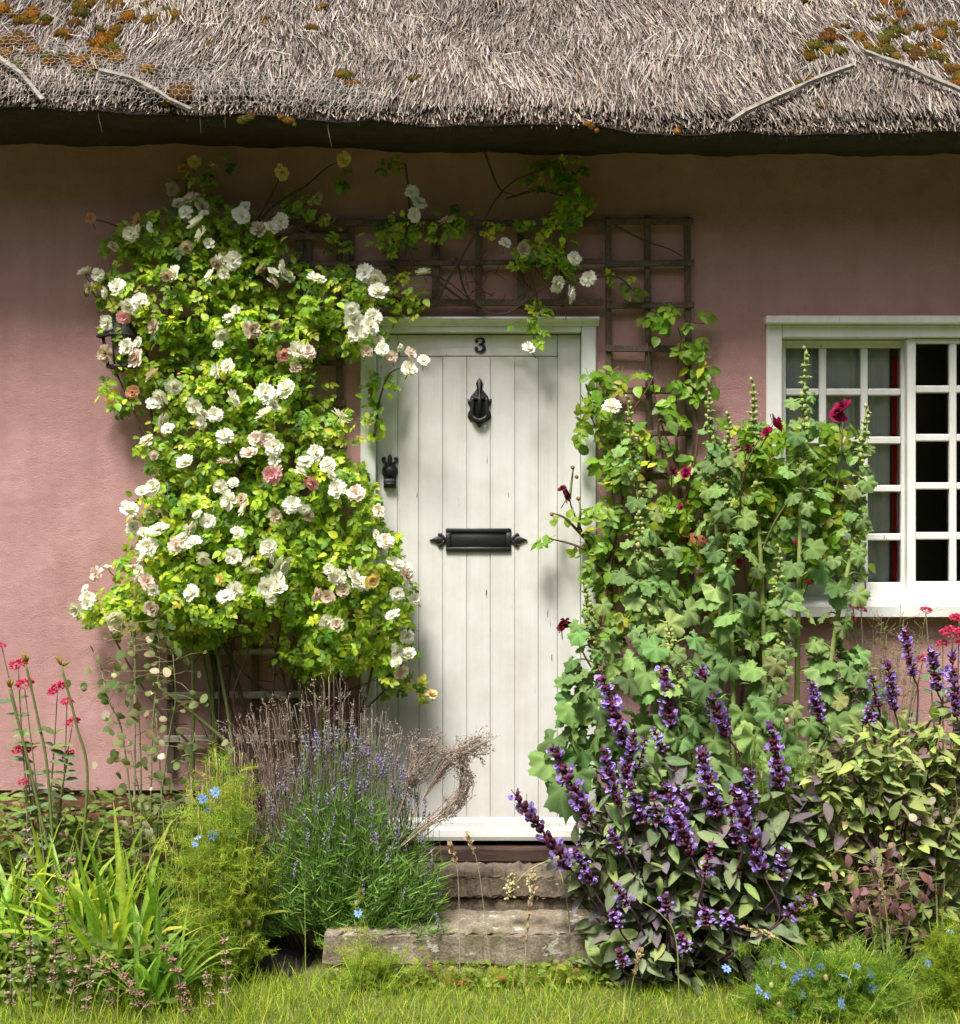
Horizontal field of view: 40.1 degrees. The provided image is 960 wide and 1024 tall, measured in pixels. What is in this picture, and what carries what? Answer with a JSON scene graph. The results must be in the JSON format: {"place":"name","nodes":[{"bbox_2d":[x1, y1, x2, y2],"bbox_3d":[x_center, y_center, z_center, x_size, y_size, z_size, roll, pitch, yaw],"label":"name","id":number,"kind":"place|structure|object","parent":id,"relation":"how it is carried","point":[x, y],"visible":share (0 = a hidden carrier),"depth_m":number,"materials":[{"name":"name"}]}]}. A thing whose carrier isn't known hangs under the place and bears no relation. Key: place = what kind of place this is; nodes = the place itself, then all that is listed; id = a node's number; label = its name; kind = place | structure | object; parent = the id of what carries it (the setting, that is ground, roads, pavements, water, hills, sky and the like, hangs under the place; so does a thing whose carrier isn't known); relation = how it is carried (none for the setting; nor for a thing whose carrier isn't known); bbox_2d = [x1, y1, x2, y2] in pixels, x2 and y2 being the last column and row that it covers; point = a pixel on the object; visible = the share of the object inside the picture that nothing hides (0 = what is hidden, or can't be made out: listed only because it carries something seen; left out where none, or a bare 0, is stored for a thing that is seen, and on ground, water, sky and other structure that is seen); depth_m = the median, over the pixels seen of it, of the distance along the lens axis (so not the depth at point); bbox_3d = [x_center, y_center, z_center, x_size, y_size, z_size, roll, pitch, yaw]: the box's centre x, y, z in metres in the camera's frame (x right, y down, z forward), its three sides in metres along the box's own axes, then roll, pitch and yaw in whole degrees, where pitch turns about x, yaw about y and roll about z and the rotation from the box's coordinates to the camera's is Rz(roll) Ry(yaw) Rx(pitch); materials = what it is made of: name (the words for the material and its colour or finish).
{"place":"outdoors","nodes":[
{"label":"outdoors","id":0,"kind":"place"},
{"bbox_2d":[0,862,959,1023],"bbox_3d":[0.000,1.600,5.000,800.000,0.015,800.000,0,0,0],"label":"lawn","id":1,"kind":"structure","parent":0,"point":[315,964],"depth_m":4.26,"materials":[{"name":"green plant"}]},
{"bbox_2d":[4,810,95,1020],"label":"dried seed stalks","id":2,"kind":"object","parent":1,"relation":"on","point":[57,926],"visible":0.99,"depth_m":4.14,"materials":[{"name":"plant"}]},
{"bbox_2d":[97,935,195,1023],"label":"dried seed stalks","id":3,"kind":"object","parent":1,"relation":"on","point":[181,986],"visible":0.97,"depth_m":4.11,"materials":[{"name":"beige plant"}]},
{"bbox_2d":[0,801,298,992],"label":"daylily","id":4,"kind":"object","parent":1,"relation":"on","point":[121,922],"visible":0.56,"depth_m":4.37,"materials":[{"name":"green plant"}]},
{"bbox_2d":[75,890,248,1015],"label":"daylily","id":5,"kind":"object","parent":1,"relation":"on","point":[141,970],"visible":0.78,"depth_m":4.21,"materials":[{"name":"green plant"}]},
{"bbox_2d":[6,921,318,983],"bbox_3d":[-1.625,1.576,4.697,2.150,0.126,0.595,0,0,0],"label":"flower bed","id":6,"kind":"object","parent":1,"relation":"on","point":[286,951],"visible":0.06,"depth_m":4.61,"materials":[{"name":"soil"}]},
{"bbox_2d":[0,642,80,918],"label":"red valerian","id":7,"kind":"object","parent":6,"relation":"on","point":[65,756],"visible":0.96,"depth_m":4.68,"materials":[{"name":"green plant"}]},
{"bbox_2d":[0,830,115,992],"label":"daylily","id":8,"kind":"object","parent":6,"relation":"on","point":[5,899],"visible":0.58,"depth_m":4.47,"materials":[{"name":"green plant"}]},
{"bbox_2d":[0,652,180,956],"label":"daylily","id":9,"kind":"object","parent":6,"relation":"on","point":[42,897],"visible":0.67,"depth_m":4.60,"materials":[{"name":"green plant"}]},
{"bbox_2d":[132,578,135,894],"bbox_3d":[-1.258,0.896,4.790,0.013,1.309,0.029,0,0,9],"label":"garden cane","id":10,"kind":"object","parent":6,"relation":"on","point":[134,787],"visible":0.48,"depth_m":4.79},
{"bbox_2d":[67,601,208,914],"bbox_3d":[-1.220,0.934,4.661,0.531,1.233,0.187,0,0,0],"label":"honesty","id":11,"kind":"object","parent":6,"relation":"on","point":[131,688],"visible":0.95,"depth_m":4.67,"materials":[{"name":"green plant"}]},
{"bbox_2d":[92,711,232,954],"bbox_3d":[-1.107,1.122,4.570,0.491,0.857,0.235,0,0,0],"label":"honesty","id":12,"kind":"object","parent":6,"relation":"on","point":[158,775],"visible":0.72,"depth_m":4.58,"materials":[{"name":"green plant"}]},
{"bbox_2d":[146,740,291,989],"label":"love in mist","id":13,"kind":"object","parent":6,"relation":"on","point":[221,883],"visible":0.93,"depth_m":4.43,"materials":[{"name":"green plant"}]},
{"bbox_2d":[239,721,458,944],"bbox_3d":[-0.477,1.116,4.618,0.836,0.778,0.344,0,0,0],"label":"lavender","id":14,"kind":"object","parent":6,"relation":"on","point":[324,861],"visible":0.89,"depth_m":4.58,"materials":[{"name":"green plant"}]},
{"bbox_2d":[215,666,496,949],"bbox_3d":[-0.441,1.047,4.716,1.043,1.008,0.293,0,0,5],"label":"dried plant","id":15,"kind":"object","parent":6,"relation":"on","point":[463,753],"visible":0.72,"depth_m":4.66,"materials":[{"name":"brown plant"}]},
{"bbox_2d":[66,149,688,929],"bbox_3d":[-0.370,0.091,4.731,2.305,2.908,0.512,0,0,0],"label":"climbing rose","id":16,"kind":"object","parent":6,"relation":"on","point":[162,541],"visible":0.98,"depth_m":4.80,"materials":[{"name":"green plant"}]},
{"bbox_2d":[202,927,232,1017],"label":"dried seed stalks","id":17,"kind":"object","parent":1,"relation":"on","point":[207,976],"visible":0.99,"depth_m":4.17,"materials":[{"name":"beige plant"}]},
{"bbox_2d":[297,892,344,1016],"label":"grass stalk","id":18,"kind":"object","parent":1,"relation":"on","point":[305,996],"depth_m":4.16,"materials":[{"name":"green plant"}]},
{"bbox_2d":[315,887,426,995],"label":"love in mist","id":19,"kind":"object","parent":1,"relation":"on","point":[360,961],"visible":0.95,"depth_m":4.39,"materials":[{"name":"green plant"}]},
{"bbox_2d":[447,840,459,980],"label":"grass stalk","id":20,"kind":"object","parent":1,"relation":"on","point":[451,850],"depth_m":4.44,"materials":[{"name":"beige plant"}]},
{"bbox_2d":[463,830,492,986],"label":"grass stalk","id":21,"kind":"object","parent":1,"relation":"on","point":[467,838],"depth_m":4.44,"materials":[{"name":"beige plant"}]},
{"bbox_2d":[322,908,634,978],"bbox_3d":[0.041,1.572,4.649,1.166,0.274,0.301,0,0,0],"label":"stone step","id":22,"kind":"object","parent":1,"relation":"on","point":[549,936],"visible":0.45,"depth_m":4.51,"materials":[{"name":"grey stone"}]},
{"bbox_2d":[330,946,626,987],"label":"weeds","id":23,"kind":"object","parent":1,"relation":"on","point":[563,967],"visible":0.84,"depth_m":4.44,"materials":[{"name":"green plant"}]},
{"bbox_2d":[0,0,959,930],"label":"cottage","id":24,"kind":"structure","parent":1,"relation":"on","point":[798,160],"depth_m":5.00,"materials":[{"name":"pink paint"}]},
{"bbox_2d":[96,306,140,371],"bbox_3d":[-1.326,-0.652,4.904,0.152,0.265,0.225,0,0,13],"label":"wall lantern","id":25,"kind":"object","parent":24,"relation":"attached to","point":[126,330],"depth_m":4.84,"materials":[{"name":"black metal"}]},
{"bbox_2d":[164,232,347,772],"bbox_3d":[-0.846,-0.038,4.983,0.698,2.049,0.054,0,0,0],"label":"trellis","id":26,"kind":"object","parent":24,"relation":"attached to","point":[255,694],"visible":0.31,"depth_m":4.96,"materials":[{"name":"brown wood"}]},
{"bbox_2d":[287,219,604,311],"bbox_3d":[-0.128,-0.931,4.983,1.195,0.348,0.054,0,0,0],"label":"trellis","id":27,"kind":"object","parent":24,"relation":"attached to","point":[435,262],"visible":0.57,"depth_m":4.96,"materials":[{"name":"brown wood"}]},
{"bbox_2d":[377,335,580,840],"bbox_3d":[-0.005,0.285,5.027,0.776,1.922,0.079,0,0,0],"label":"door","id":28,"kind":"structure","parent":24,"relation":"in","point":[475,452],"depth_m":5.02,"materials":[{"name":"paint"}]},
{"bbox_2d":[604,216,694,702],"bbox_3d":[0.640,-0.199,4.983,0.343,1.840,0.054,0,0,0],"label":"trellis","id":29,"kind":"object","parent":24,"relation":"attached to","point":[647,263],"visible":0.6,"depth_m":4.97,"materials":[{"name":"brown wood"}]},
{"bbox_2d":[530,286,874,736],"bbox_3d":[0.832,0.073,4.850,1.290,1.846,0.326,0,0,0],"label":"climbing rose","id":30,"kind":"object","parent":29,"relation":"attached to","point":[679,520],"visible":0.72,"depth_m":4.88,"materials":[{"name":"green plant"}]},
{"bbox_2d":[786,349,889,581],"bbox_3d":[1.362,-0.167,5.116,0.469,1.057,0.028,0,0,0],"label":"curtain","id":31,"kind":"object","parent":24,"relation":"hanging from","point":[842,368],"visible":0.24,"depth_m":5.11,"materials":[{"name":"fabric"}]},
{"bbox_2d":[764,316,959,616],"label":"window","id":32,"kind":"structure","parent":24,"relation":"in","point":[863,333],"depth_m":5.01,"materials":[{"name":"paint"}]},
{"bbox_2d":[892,356,898,581],"bbox_3d":[1.618,-0.122,5.113,0.034,0.967,0.010,0,0,0],"label":"curtain","id":33,"kind":"object","parent":24,"relation":"hanging from","point":[895,470],"visible":0.77,"depth_m":5.11,"materials":[{"name":"fabric"}]},
{"bbox_2d":[0,783,959,1005],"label":"ground cover","id":34,"kind":"object","parent":1,"relation":"on","point":[68,829],"visible":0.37,"depth_m":4.58,"materials":[{"name":"green plant"}]},
{"bbox_2d":[373,861,604,911],"bbox_3d":[0.001,1.487,4.882,0.946,0.343,0.230,0,0,0],"label":"door step","id":35,"kind":"object","parent":1,"relation":"on","point":[549,892],"depth_m":4.79,"materials":[{"name":"stone"}]},
{"bbox_2d":[523,884,537,992],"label":"grass stalk","id":36,"kind":"object","parent":1,"relation":"on","point":[530,903],"depth_m":4.38,"materials":[{"name":"beige plant"}]},
{"bbox_2d":[503,862,572,974],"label":"drooping dried flower","id":37,"kind":"object","parent":1,"relation":"on","point":[510,886],"visible":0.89,"depth_m":4.57,"materials":[{"name":"beige plant"}]},
{"bbox_2d":[627,947,643,1020],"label":"grass stalk","id":38,"kind":"object","parent":1,"relation":"on","point":[637,962],"depth_m":4.14,"materials":[{"name":"beige plant"}]},
{"bbox_2d":[633,896,679,1016],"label":"grass stalk","id":39,"kind":"object","parent":1,"relation":"on","point":[677,956],"depth_m":4.14,"materials":[{"name":"green plant"}]},
{"bbox_2d":[740,924,806,966],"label":"grass stalk","id":40,"kind":"object","parent":1,"relation":"on","point":[765,933],"depth_m":4.16,"materials":[{"name":"plant"}]},
{"bbox_2d":[665,915,959,984],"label":"flower bed","id":41,"kind":"object","parent":1,"relation":"on","point":[739,969],"visible":0.02,"depth_m":4.61,"materials":[{"name":"soil"}]},
{"bbox_2d":[527,663,628,824],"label":"hollyhock","id":42,"kind":"object","parent":41,"relation":"on","point":[541,763],"visible":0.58,"depth_m":4.60,"materials":[{"name":"green plant"}]},
{"bbox_2d":[561,580,663,786],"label":"hollyhock","id":43,"kind":"object","parent":41,"relation":"on","point":[594,714],"visible":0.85,"depth_m":4.60,"materials":[{"name":"green plant"}]},
{"bbox_2d":[610,505,700,789],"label":"hollyhock","id":44,"kind":"object","parent":41,"relation":"on","point":[643,678],"visible":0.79,"depth_m":4.64,"materials":[{"name":"green plant"}]},
{"bbox_2d":[611,395,715,770],"bbox_3d":[0.676,0.258,4.713,0.417,1.360,0.164,0,0,7],"label":"hollyhock","id":45,"kind":"object","parent":41,"relation":"on","point":[668,572],"visible":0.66,"depth_m":4.74,"materials":[{"name":"green plant"}]},
{"bbox_2d":[507,664,828,996],"bbox_3d":[0.647,1.090,4.413,1.112,1.143,0.388,0,0,0],"label":"purple sage","id":46,"kind":"object","parent":41,"relation":"on","point":[716,903],"visible":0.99,"depth_m":4.40,"materials":[{"name":"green plant"}]},
{"bbox_2d":[631,621,754,802],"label":"hollyhock","id":47,"kind":"object","parent":41,"relation":"on","point":[715,741],"visible":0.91,"depth_m":4.54,"materials":[{"name":"green plant"}]},
{"bbox_2d":[681,388,768,756],"bbox_3d":[0.912,0.239,4.716,0.391,1.377,0.216,0,0,0],"label":"hollyhock","id":48,"kind":"object","parent":41,"relation":"on","point":[717,594],"visible":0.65,"depth_m":4.75,"materials":[{"name":"green plant"}]},
{"bbox_2d":[694,411,788,775],"bbox_3d":[0.913,0.290,4.639,0.391,1.300,0.245,0,0,22],"label":"hollyhock","id":49,"kind":"object","parent":41,"relation":"on","point":[724,626],"visible":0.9,"depth_m":4.67,"materials":[{"name":"green plant"}]},
{"bbox_2d":[743,377,783,697],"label":"hollyhock","id":50,"kind":"object","parent":41,"relation":"on","point":[758,572],"visible":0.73,"depth_m":4.85,"materials":[{"name":"green plant"}]},
{"bbox_2d":[731,544,803,778],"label":"hollyhock","id":51,"kind":"object","parent":41,"relation":"on","point":[777,664],"visible":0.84,"depth_m":4.59,"materials":[{"name":"green plant"}]},
{"bbox_2d":[729,718,852,962],"bbox_3d":[1.090,1.137,4.566,0.470,0.873,0.411,0,0,0],"label":"sage","id":52,"kind":"object","parent":41,"relation":"on","point":[786,902],"visible":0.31,"depth_m":4.50,"materials":[{"name":"green plant"}]},
{"bbox_2d":[764,346,838,768],"bbox_3d":[1.151,0.163,4.709,0.281,1.527,0.169,0,0,0],"label":"hollyhock","id":53,"kind":"object","parent":41,"relation":"on","point":[817,548],"visible":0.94,"depth_m":4.70,"materials":[{"name":"green plant"}]},
{"bbox_2d":[780,863,858,946],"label":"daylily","id":54,"kind":"object","parent":41,"relation":"on","point":[819,909],"visible":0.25,"depth_m":4.55,"materials":[{"name":"green plant"}]},
{"bbox_2d":[796,403,877,767],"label":"hollyhock","id":55,"kind":"object","parent":41,"relation":"on","point":[856,553],"visible":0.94,"depth_m":4.66,"materials":[{"name":"green plant"}]},
{"bbox_2d":[794,621,901,787],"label":"hollyhock","id":56,"kind":"object","parent":41,"relation":"on","point":[861,657],"visible":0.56,"depth_m":4.68,"materials":[{"name":"green plant"}]},
{"bbox_2d":[781,626,959,961],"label":"purple sage","id":57,"kind":"object","parent":41,"relation":"on","point":[865,765],"visible":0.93,"depth_m":4.47,"materials":[{"name":"green plant"}]},
{"bbox_2d":[825,600,942,934],"bbox_3d":[1.463,0.934,4.807,0.474,1.233,0.177,0,0,0],"label":"seeding panicle","id":58,"kind":"object","parent":41,"relation":"on","point":[885,706],"visible":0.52,"depth_m":4.80,"materials":[{"name":"brown plant"}]},
{"bbox_2d":[848,604,927,932],"bbox_3d":[1.480,0.940,4.789,0.308,1.222,0.161,0,0,0],"label":"red valerian","id":59,"kind":"object","parent":41,"relation":"on","point":[865,722],"visible":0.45,"depth_m":4.77,"materials":[{"name":"green plant"}]},
{"bbox_2d":[888,756,959,949],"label":"honesty","id":60,"kind":"object","parent":41,"relation":"on","point":[926,819],"visible":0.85,"depth_m":4.43,"materials":[{"name":"green plant"}]},
{"bbox_2d":[920,606,959,922],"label":"red valerian","id":61,"kind":"object","parent":41,"relation":"on","point":[949,628],"visible":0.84,"depth_m":4.62,"materials":[{"name":"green plant"}]},
{"bbox_2d":[722,927,939,1023],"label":"love in mist","id":62,"kind":"object","parent":1,"relation":"on","point":[809,991],"visible":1,"depth_m":4.13,"materials":[{"name":"green plant"}]},
{"bbox_2d":[813,848,944,973],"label":"plant","id":63,"kind":"object","parent":1,"relation":"on","point":[878,903],"visible":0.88,"depth_m":4.33,"materials":[{"name":"brown plant"}]},
{"bbox_2d":[877,866,893,1019],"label":"grass stalk","id":64,"kind":"object","parent":1,"relation":"on","point":[881,883],"depth_m":4.14,"materials":[{"name":"brown plant"}]},
{"bbox_2d":[910,906,959,1017],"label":"love in mist","id":65,"kind":"object","parent":1,"relation":"on","point":[944,976],"visible":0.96,"depth_m":4.20,"materials":[{"name":"green plant"}]}
]}

